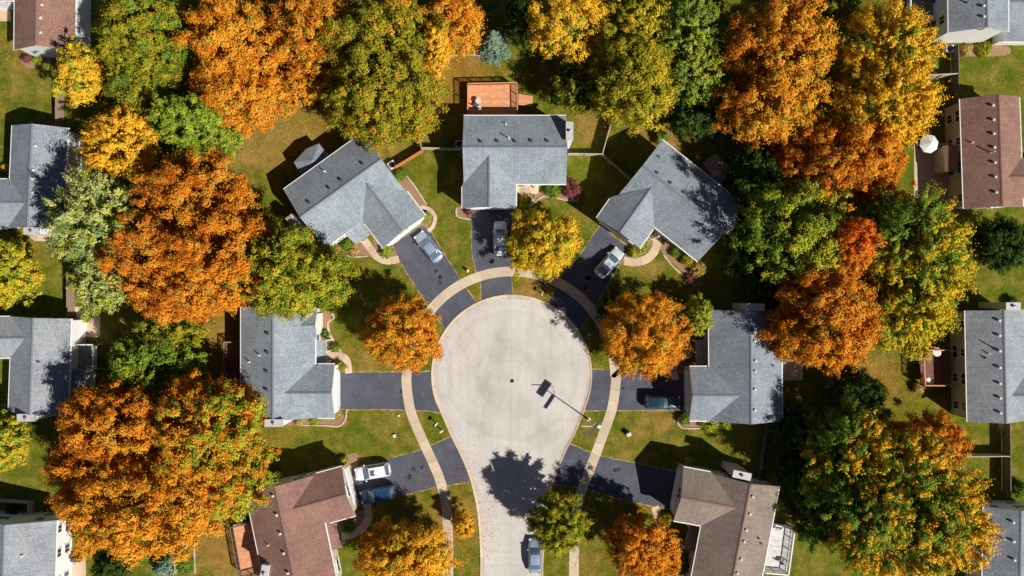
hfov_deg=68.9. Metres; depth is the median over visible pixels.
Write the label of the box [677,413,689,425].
shrub
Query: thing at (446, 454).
driveway
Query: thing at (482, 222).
driveway
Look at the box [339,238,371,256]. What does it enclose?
planting bed
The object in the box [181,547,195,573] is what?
fence
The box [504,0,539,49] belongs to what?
tree
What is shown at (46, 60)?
planting bed
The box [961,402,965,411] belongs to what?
window
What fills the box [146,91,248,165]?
tree
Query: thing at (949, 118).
window
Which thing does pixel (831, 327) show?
tree
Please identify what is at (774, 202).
tree
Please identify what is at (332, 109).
fallen leaves
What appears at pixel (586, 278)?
oil stains
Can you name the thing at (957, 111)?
window
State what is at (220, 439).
tree
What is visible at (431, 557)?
tree
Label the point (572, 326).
kerb
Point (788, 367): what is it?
patio
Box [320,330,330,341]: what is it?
shrub
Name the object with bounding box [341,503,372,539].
garden path
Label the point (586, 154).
fence
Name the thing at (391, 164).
air conditioner
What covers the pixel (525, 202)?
shrub
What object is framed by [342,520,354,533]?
shrub
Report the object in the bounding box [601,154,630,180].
fence
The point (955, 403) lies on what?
window
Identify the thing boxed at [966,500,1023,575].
house
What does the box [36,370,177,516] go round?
tree
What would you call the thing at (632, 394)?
driveway
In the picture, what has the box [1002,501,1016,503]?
window
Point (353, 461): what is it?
planting bed
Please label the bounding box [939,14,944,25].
window
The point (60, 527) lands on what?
window
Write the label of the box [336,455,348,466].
shrub
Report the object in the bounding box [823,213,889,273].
tree
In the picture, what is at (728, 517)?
house
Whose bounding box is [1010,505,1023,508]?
window
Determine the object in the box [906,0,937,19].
deck
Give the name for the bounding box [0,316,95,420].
house
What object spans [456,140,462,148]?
air conditioner
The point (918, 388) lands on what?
shrub
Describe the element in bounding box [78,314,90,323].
shrub
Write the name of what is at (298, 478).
window
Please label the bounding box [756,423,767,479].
fence
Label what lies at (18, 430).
shrub
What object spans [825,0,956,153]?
tree
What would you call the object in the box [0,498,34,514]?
fence
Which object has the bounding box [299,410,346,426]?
bed edging
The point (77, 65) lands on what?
tree
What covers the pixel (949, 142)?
window
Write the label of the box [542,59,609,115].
tree
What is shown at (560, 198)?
bed edging
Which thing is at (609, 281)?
driveway edge
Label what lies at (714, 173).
garden table
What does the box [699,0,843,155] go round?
tree
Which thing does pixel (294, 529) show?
house
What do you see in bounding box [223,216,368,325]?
tree
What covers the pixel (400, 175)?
shrub
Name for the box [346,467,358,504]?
garage door
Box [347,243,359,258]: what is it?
shrub
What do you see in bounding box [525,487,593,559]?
tree
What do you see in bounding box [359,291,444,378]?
tree
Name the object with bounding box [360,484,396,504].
parked car
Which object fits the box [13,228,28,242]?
shrub
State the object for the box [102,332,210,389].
tree
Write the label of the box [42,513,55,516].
window
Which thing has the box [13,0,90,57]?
house
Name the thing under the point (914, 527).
tree
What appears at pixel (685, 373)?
garage door
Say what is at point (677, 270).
bed edging
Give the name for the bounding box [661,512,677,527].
shrub
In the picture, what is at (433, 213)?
garden path
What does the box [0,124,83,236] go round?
house
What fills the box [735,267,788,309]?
tree
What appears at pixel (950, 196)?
window
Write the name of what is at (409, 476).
oil stains
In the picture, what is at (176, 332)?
tree
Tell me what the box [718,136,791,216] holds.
tree
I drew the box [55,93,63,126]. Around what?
fence
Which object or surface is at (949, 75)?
fence
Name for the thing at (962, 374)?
window
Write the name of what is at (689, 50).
tree
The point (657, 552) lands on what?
tree
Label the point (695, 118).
tree
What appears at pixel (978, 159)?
house
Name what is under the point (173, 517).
tree
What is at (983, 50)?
shrub
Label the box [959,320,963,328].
window
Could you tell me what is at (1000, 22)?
house
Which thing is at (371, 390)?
driveway
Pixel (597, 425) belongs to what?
street lamp
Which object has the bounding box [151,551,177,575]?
conifer
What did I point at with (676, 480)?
garage door
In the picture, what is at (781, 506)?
shrub
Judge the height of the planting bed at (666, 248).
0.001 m
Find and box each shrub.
[0,164,9,173]
[11,417,29,432]
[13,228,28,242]
[19,52,31,63]
[30,55,44,64]
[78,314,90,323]
[175,556,196,575]
[294,419,304,425]
[309,418,320,427]
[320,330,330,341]
[331,342,340,351]
[335,360,348,371]
[335,410,343,420]
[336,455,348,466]
[339,238,353,251]
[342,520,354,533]
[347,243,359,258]
[378,246,392,258]
[394,168,407,181]
[421,212,431,223]
[465,208,472,216]
[519,195,531,210]
[544,185,560,198]
[560,177,581,200]
[627,245,637,258]
[634,240,649,254]
[653,129,668,144]
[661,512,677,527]
[670,247,678,257]
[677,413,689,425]
[678,556,688,575]
[680,254,692,265]
[681,455,695,465]
[683,272,695,284]
[689,262,707,278]
[698,421,718,432]
[719,422,731,429]
[776,495,786,511]
[912,382,925,393]
[960,42,972,57]
[974,41,994,59]
[997,424,1012,434]
[1005,295,1018,302]
[1011,480,1023,498]
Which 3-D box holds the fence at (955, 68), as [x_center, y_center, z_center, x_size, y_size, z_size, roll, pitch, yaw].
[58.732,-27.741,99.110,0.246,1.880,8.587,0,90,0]
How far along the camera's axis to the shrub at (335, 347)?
99.31 m
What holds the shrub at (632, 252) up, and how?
on the planting bed at (649, 240)
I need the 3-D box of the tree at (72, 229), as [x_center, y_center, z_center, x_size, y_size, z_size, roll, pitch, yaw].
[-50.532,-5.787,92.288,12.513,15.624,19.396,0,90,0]
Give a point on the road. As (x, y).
(547, 392)
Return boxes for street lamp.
[582,417,600,440]
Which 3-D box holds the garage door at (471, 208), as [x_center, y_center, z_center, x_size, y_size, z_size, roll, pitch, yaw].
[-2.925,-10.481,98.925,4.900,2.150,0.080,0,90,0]
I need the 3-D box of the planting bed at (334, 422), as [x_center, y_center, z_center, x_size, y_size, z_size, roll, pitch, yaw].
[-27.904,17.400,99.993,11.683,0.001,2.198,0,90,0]
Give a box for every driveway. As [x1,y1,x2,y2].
[340,372,439,412]
[350,437,469,504]
[393,225,475,328]
[471,208,514,299]
[549,226,628,329]
[553,444,675,508]
[585,370,683,410]
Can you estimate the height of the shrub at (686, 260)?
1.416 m
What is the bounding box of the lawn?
[0,0,1023,575]
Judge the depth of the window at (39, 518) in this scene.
96.92 m
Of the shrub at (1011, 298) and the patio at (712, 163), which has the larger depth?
the patio at (712, 163)
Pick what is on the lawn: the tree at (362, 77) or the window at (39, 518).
the tree at (362, 77)
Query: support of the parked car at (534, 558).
on the road
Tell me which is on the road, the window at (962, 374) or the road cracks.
the road cracks
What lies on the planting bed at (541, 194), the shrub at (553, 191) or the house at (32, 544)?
the shrub at (553, 191)
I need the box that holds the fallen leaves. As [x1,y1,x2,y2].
[0,15,949,575]
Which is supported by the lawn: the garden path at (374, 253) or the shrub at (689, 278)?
the garden path at (374, 253)
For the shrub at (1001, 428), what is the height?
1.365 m
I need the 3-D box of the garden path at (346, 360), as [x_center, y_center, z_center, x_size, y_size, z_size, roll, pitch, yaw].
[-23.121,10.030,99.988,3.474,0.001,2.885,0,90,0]
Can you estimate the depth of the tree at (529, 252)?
93.92 m
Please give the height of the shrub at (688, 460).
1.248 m
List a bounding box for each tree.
[0,236,49,310]
[0,409,37,473]
[36,158,142,318]
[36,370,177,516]
[43,33,112,108]
[52,444,235,573]
[72,100,162,183]
[84,0,195,114]
[88,550,133,575]
[91,141,287,327]
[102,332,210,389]
[125,313,215,352]
[142,367,284,527]
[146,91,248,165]
[167,0,297,140]
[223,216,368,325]
[259,0,353,108]
[311,0,453,156]
[351,514,466,575]
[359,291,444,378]
[420,0,487,64]
[421,15,454,80]
[450,508,474,538]
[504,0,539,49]
[505,207,583,281]
[515,0,612,64]
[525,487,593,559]
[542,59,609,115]
[586,0,681,136]
[593,286,636,327]
[598,283,696,382]
[604,507,682,575]
[654,0,729,108]
[666,102,717,141]
[684,292,714,336]
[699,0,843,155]
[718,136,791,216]
[719,217,771,277]
[728,172,862,283]
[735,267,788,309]
[753,258,890,376]
[763,113,917,211]
[766,403,808,447]
[771,442,818,495]
[786,472,837,553]
[792,389,1008,575]
[803,0,862,35]
[813,371,889,420]
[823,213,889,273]
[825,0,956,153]
[836,182,982,365]
[891,407,974,474]
[965,210,1023,275]
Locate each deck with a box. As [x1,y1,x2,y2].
[74,343,103,370]
[223,341,239,383]
[229,521,260,575]
[467,82,532,114]
[764,522,794,575]
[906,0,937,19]
[916,349,954,385]
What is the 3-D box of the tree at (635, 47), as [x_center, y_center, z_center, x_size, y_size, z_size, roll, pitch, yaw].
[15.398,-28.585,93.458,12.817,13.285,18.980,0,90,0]
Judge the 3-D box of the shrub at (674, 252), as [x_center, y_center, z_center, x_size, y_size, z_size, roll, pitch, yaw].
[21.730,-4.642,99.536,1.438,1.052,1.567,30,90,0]
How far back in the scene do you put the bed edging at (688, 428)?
99.89 m
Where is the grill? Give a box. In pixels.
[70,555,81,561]
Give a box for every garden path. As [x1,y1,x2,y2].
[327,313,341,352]
[327,352,351,373]
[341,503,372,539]
[361,238,399,264]
[421,205,436,232]
[624,232,660,265]
[651,505,665,528]
[670,350,692,379]
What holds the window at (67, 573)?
in the house at (32, 544)
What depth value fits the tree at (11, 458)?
94.07 m
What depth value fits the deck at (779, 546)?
99.10 m
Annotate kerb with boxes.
[431,294,591,575]
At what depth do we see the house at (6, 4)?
98.20 m
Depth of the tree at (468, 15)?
91.82 m
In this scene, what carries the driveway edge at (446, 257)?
on the lawn
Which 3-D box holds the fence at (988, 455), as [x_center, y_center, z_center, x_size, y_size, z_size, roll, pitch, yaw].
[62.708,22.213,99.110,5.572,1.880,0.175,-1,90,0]
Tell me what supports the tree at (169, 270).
on the lawn
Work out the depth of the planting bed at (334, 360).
99.99 m
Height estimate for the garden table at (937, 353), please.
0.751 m
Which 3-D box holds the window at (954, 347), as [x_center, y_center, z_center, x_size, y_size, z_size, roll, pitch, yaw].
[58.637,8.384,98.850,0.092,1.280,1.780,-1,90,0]
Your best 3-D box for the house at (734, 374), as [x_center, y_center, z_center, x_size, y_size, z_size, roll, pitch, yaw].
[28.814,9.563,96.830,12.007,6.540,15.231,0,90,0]
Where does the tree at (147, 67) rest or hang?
on the lawn
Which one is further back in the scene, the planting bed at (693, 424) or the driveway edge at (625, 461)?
the driveway edge at (625, 461)
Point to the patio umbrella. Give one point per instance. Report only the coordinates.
(928, 143)
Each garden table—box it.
[711,170,718,176]
[933,348,941,356]
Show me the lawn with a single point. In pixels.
(662, 440)
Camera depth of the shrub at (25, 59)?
99.19 m
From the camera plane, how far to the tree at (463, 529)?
96.32 m
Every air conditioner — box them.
[387,160,395,169]
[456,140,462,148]
[943,45,953,53]
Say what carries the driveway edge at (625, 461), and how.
on the lawn
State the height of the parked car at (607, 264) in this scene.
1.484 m
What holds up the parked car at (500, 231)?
on the driveway at (482, 222)
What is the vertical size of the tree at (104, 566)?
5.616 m
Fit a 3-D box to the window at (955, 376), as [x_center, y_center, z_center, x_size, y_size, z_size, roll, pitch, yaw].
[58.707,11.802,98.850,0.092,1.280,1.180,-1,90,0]
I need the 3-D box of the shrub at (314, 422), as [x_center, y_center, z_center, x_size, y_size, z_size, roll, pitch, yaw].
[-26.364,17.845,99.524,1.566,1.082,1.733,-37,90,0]
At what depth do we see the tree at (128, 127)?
91.28 m
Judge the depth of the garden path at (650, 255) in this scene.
99.99 m
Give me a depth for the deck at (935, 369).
98.80 m
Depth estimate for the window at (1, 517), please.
97.19 m
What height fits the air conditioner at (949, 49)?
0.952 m
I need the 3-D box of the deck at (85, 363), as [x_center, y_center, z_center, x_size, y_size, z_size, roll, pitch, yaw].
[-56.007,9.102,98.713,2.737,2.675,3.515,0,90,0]
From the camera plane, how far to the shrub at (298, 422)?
99.36 m
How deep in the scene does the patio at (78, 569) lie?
99.99 m
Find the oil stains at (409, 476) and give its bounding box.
[407,465,423,479]
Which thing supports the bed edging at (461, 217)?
on the lawn
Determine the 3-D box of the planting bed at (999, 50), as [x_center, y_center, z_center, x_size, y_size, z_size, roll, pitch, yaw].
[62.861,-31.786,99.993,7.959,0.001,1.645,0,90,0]
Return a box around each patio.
[0,10,10,20]
[29,235,47,240]
[71,558,85,575]
[75,307,99,336]
[703,154,727,185]
[783,345,802,379]
[914,143,946,197]
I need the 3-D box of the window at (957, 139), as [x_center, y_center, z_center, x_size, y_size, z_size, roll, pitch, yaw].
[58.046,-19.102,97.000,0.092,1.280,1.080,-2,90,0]
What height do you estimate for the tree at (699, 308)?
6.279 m
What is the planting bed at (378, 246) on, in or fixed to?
on the lawn
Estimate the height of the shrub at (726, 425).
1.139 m
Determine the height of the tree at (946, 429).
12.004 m
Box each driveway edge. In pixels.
[340,370,440,413]
[358,437,468,506]
[392,224,475,328]
[471,208,515,299]
[549,225,627,329]
[552,443,671,509]
[585,368,683,411]
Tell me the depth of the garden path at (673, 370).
99.99 m
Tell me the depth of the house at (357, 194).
94.94 m
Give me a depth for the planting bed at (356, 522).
99.99 m
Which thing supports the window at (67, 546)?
in the house at (32, 544)
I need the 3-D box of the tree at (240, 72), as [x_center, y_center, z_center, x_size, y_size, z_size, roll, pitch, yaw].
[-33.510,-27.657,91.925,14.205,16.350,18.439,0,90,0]
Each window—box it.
[0,516,12,519]
[33,517,46,520]
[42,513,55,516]
[57,547,61,557]
[58,523,62,533]
[63,569,69,575]
[64,542,70,553]
[291,476,305,481]
[336,556,340,572]
[345,483,350,497]
[677,486,681,499]
[751,480,764,484]
[931,19,936,29]
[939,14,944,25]
[946,114,952,124]
[947,138,953,144]
[948,171,954,176]
[949,194,955,203]
[951,318,957,330]
[952,344,957,357]
[952,372,958,381]
[953,400,958,409]
[954,110,958,122]
[955,136,959,144]
[957,161,960,173]
[957,193,961,201]
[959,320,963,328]
[960,348,964,356]
[960,372,964,384]
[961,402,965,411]
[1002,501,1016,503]
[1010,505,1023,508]
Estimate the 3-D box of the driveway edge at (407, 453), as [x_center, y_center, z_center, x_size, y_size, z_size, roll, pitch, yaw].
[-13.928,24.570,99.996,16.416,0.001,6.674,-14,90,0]
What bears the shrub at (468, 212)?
on the planting bed at (461, 212)
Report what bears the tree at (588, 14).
on the lawn
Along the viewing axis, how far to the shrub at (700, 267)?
99.18 m
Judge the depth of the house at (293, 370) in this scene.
94.80 m
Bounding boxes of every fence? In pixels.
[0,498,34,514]
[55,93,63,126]
[66,273,74,316]
[394,150,424,169]
[419,141,462,151]
[567,122,611,156]
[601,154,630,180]
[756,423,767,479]
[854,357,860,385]
[924,73,957,78]
[950,44,959,105]
[959,453,1009,457]
[1001,423,1010,495]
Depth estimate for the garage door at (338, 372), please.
98.96 m
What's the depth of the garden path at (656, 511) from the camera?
99.99 m
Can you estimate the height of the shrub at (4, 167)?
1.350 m
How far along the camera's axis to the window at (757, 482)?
96.95 m
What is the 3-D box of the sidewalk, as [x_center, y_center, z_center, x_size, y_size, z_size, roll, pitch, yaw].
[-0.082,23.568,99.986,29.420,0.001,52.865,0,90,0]
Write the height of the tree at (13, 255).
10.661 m
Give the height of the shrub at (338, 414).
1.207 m
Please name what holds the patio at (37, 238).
on the lawn
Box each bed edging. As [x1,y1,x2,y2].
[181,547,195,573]
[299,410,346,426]
[401,168,426,204]
[455,208,471,219]
[535,195,580,202]
[663,255,694,285]
[677,421,702,428]
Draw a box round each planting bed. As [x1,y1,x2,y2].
[20,55,50,67]
[260,414,346,425]
[316,307,333,350]
[327,359,344,371]
[334,511,364,532]
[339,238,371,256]
[340,453,359,467]
[373,239,396,256]
[391,168,427,211]
[421,209,431,228]
[456,206,470,220]
[534,184,580,201]
[628,235,652,256]
[660,240,703,286]
[676,415,737,427]
[959,45,1010,56]
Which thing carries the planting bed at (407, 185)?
on the lawn
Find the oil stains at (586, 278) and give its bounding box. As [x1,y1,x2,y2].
[583,276,591,289]
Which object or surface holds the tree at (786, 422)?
on the lawn
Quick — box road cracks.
[448,317,572,553]
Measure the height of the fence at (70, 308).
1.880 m
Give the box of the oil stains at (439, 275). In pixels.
[434,269,441,284]
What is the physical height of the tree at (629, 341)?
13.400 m
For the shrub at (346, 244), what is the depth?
99.20 m
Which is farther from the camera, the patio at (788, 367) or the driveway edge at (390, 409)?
the driveway edge at (390, 409)
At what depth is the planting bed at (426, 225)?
99.99 m
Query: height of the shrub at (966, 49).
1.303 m
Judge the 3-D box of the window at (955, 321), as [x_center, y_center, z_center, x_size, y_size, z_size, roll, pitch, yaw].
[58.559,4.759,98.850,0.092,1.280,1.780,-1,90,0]
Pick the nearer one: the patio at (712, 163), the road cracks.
the road cracks
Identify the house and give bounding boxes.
[0,0,13,9]
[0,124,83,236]
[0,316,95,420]
[0,511,72,575]
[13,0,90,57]
[240,307,340,426]
[248,464,358,575]
[283,138,425,248]
[461,115,572,209]
[596,139,741,261]
[670,461,779,575]
[684,303,782,423]
[929,0,1023,44]
[932,94,1023,209]
[949,302,1023,423]
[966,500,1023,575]
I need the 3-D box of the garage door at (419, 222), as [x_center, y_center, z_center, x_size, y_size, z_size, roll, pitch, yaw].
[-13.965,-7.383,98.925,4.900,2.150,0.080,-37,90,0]
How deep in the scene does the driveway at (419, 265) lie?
99.99 m
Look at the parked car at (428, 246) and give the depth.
98.98 m
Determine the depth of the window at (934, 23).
98.74 m
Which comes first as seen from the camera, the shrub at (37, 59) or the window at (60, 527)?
the window at (60, 527)
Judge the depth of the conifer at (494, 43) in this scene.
98.32 m
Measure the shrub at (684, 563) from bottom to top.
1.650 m
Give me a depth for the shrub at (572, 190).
98.84 m
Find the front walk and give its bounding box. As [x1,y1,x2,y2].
[517,186,538,208]
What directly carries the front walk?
on the lawn
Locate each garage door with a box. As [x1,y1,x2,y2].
[337,370,339,406]
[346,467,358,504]
[392,221,420,243]
[471,208,507,209]
[600,222,631,243]
[670,469,679,506]
[684,372,686,408]
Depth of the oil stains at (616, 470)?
99.99 m
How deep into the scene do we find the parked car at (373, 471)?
98.70 m
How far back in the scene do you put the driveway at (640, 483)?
99.99 m
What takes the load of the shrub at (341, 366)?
on the planting bed at (334, 360)
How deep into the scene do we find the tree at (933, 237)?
88.71 m
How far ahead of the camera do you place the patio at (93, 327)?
99.99 m
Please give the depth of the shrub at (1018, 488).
99.02 m
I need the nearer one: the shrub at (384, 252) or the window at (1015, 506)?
the window at (1015, 506)
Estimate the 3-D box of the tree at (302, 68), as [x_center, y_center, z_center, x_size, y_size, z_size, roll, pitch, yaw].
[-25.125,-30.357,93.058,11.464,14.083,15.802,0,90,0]
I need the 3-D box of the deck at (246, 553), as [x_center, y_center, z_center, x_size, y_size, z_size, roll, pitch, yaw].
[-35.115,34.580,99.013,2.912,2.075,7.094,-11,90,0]
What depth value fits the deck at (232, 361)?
99.30 m
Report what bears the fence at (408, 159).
on the lawn
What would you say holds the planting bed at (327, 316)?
on the lawn
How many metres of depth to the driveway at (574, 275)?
99.99 m
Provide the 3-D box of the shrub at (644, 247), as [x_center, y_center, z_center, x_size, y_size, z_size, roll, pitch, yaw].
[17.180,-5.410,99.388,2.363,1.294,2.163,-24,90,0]
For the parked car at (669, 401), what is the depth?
98.67 m
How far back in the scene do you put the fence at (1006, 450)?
98.97 m
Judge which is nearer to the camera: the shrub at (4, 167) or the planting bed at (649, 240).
the shrub at (4, 167)
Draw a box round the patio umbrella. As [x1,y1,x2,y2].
[918,135,937,152]
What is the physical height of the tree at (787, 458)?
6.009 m
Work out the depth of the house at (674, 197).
94.83 m
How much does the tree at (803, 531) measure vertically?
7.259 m
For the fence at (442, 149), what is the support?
on the lawn
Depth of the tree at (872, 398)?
95.41 m
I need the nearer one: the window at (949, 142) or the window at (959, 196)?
the window at (959, 196)
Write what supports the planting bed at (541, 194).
on the lawn
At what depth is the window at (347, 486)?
96.61 m
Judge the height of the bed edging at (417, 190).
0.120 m
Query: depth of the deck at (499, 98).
98.70 m
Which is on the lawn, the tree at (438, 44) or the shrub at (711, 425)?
the tree at (438, 44)
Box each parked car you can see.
[354,461,391,481]
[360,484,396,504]
[414,230,443,263]
[492,221,507,255]
[527,538,542,572]
[594,247,623,279]
[644,393,679,410]
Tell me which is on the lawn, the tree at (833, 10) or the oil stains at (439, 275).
the tree at (833, 10)
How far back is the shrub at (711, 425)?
99.38 m
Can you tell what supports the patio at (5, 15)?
on the lawn
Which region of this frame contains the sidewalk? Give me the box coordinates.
[402,267,620,575]
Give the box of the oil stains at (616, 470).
[605,468,620,478]
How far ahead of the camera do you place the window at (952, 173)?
98.86 m
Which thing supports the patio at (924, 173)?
on the lawn
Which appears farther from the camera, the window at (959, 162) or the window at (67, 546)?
the window at (67, 546)
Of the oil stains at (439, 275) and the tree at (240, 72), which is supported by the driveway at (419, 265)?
the oil stains at (439, 275)
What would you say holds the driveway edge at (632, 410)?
on the lawn
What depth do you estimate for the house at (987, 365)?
95.16 m
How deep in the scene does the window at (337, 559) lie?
98.87 m
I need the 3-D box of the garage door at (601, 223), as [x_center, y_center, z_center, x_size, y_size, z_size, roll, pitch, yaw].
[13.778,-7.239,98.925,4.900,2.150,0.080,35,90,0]
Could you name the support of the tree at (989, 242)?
on the lawn
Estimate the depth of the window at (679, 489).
96.62 m
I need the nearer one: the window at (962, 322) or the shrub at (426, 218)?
the window at (962, 322)
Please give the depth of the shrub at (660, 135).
98.83 m
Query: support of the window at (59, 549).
in the house at (32, 544)
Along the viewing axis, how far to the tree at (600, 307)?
95.80 m
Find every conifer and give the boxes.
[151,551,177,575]
[476,28,510,67]
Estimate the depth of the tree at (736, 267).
95.61 m
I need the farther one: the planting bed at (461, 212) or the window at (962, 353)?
the planting bed at (461, 212)
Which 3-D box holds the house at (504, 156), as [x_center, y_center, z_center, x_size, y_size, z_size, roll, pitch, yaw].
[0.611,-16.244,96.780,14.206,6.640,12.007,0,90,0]
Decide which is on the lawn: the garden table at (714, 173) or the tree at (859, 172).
the tree at (859, 172)
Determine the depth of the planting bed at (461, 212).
99.99 m
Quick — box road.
[435,299,587,575]
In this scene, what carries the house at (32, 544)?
on the lawn
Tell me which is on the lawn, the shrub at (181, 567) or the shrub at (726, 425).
the shrub at (181, 567)
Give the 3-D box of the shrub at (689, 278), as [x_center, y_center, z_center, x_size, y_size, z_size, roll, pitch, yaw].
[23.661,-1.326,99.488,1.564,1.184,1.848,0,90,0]
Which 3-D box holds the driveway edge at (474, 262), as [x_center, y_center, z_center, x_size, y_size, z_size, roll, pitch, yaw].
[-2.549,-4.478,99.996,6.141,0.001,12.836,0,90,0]

